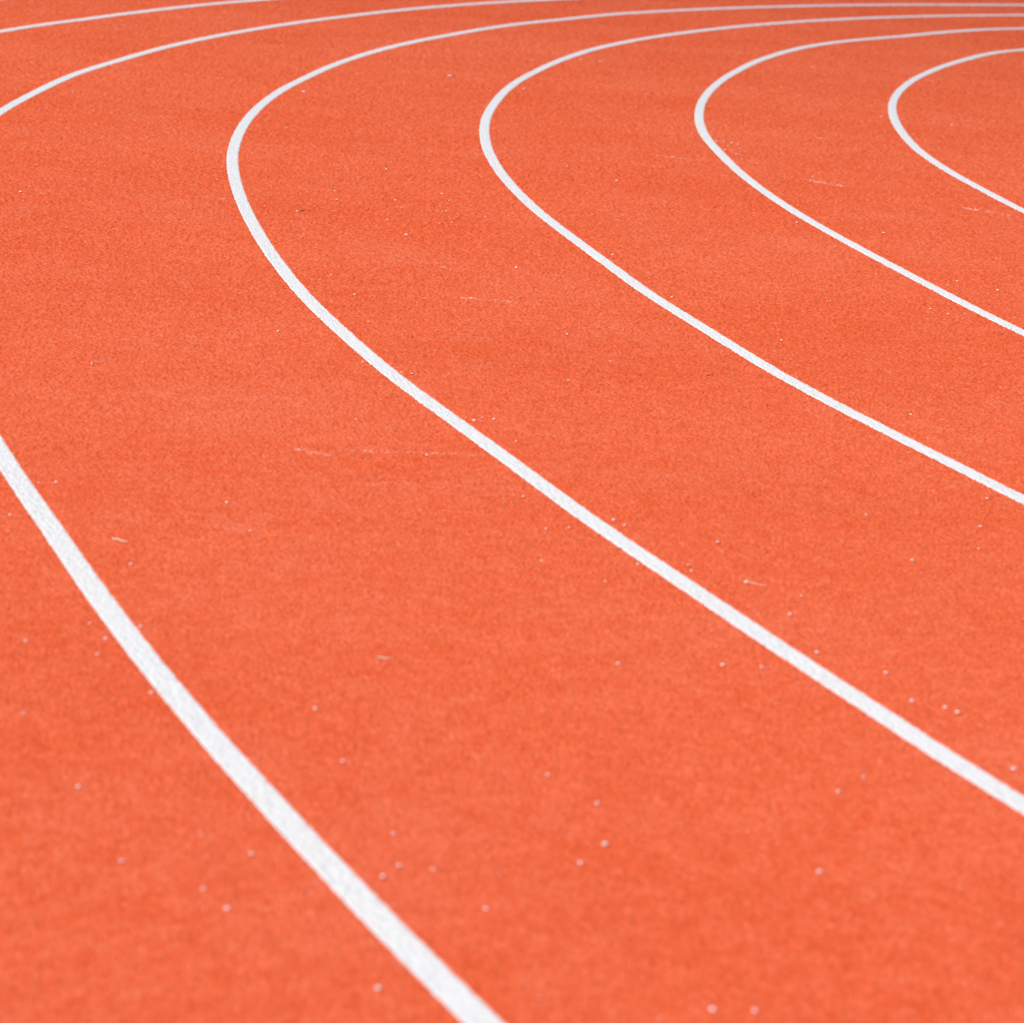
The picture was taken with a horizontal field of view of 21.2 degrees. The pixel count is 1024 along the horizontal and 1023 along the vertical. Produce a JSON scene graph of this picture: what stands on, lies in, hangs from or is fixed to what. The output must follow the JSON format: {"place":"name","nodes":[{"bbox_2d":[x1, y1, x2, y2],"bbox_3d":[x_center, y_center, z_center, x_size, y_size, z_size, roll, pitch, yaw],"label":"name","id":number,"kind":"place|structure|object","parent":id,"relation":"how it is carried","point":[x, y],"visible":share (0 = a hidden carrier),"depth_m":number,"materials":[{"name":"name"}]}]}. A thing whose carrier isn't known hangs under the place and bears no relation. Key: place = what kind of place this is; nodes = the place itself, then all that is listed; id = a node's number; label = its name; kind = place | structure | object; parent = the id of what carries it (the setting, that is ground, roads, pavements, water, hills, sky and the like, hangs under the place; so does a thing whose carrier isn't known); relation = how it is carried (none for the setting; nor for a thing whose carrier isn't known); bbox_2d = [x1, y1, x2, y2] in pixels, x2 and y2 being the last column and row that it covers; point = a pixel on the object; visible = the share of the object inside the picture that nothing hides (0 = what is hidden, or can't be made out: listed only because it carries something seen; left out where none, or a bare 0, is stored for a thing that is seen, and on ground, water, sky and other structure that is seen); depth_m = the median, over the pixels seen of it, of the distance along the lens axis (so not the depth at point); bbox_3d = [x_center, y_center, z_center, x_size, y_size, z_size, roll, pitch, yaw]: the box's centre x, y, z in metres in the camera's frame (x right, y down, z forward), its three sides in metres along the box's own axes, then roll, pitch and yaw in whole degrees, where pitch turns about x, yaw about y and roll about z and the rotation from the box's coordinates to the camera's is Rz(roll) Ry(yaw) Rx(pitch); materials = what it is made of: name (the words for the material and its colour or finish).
{"place":"outdoors","nodes":[
{"label":"outdoors","id":0,"kind":"place"},
{"label":"ground","id":1,"kind":"structure","parent":0,"visible":0},
{"label":"track base","id":2,"kind":"structure","parent":1,"relation":"on","visible":0},
{"bbox_2d":[0,0,1023,1022],"bbox_3d":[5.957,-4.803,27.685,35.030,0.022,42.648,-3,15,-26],"label":"running track","id":3,"kind":"structure","parent":2,"relation":"on","point":[306,510],"depth_m":6.26,"materials":[{"name":"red rubber"}]},
{"bbox_2d":[0,0,262,32],"bbox_3d":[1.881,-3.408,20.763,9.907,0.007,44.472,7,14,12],"label":"lane line","id":4,"kind":"object","parent":3,"relation":"on","point":[97,17],"visible":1,"depth_m":21.15,"materials":[{"name":"white paint"}]},
{"bbox_2d":[0,0,549,1022],"bbox_3d":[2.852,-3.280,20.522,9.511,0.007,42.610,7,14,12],"label":"lane line","id":5,"kind":"object","parent":3,"relation":"on","point":[422,962],"visible":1,"depth_m":4.49,"materials":[{"name":"white paint"}]},
{"bbox_2d":[3,27,1022,1018],"bbox_3d":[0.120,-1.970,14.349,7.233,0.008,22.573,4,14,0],"label":"paint specks","id":6,"kind":"object","parent":3,"relation":"on","point":[738,744],"visible":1,"depth_m":5.71,"materials":[{"name":"white paint"}]},
{"bbox_2d":[226,4,1023,814],"bbox_3d":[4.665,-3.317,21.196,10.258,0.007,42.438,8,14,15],"label":"lane line","id":7,"kind":"object","parent":3,"relation":"on","point":[906,730],"visible":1,"depth_m":6.45,"materials":[{"name":"white paint"}]},
{"bbox_2d":[479,14,1023,504],"bbox_3d":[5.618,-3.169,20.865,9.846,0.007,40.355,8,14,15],"label":"lane line","id":8,"kind":"object","parent":3,"relation":"on","point":[665,304],"visible":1,"depth_m":9.69,"materials":[{"name":"white paint"}]},
{"bbox_2d":[694,28,1023,335],"bbox_3d":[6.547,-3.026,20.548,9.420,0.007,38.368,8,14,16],"label":"lane line","id":9,"kind":"object","parent":3,"relation":"on","point":[705,135],"visible":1,"depth_m":13.01,"materials":[{"name":"white paint"}]},
{"bbox_2d":[888,49,1023,212],"bbox_3d":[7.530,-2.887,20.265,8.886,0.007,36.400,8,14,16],"label":"lane line","id":10,"kind":"object","parent":3,"relation":"on","point":[898,126],"visible":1,"depth_m":16.29,"materials":[{"name":"white paint"}]}
]}

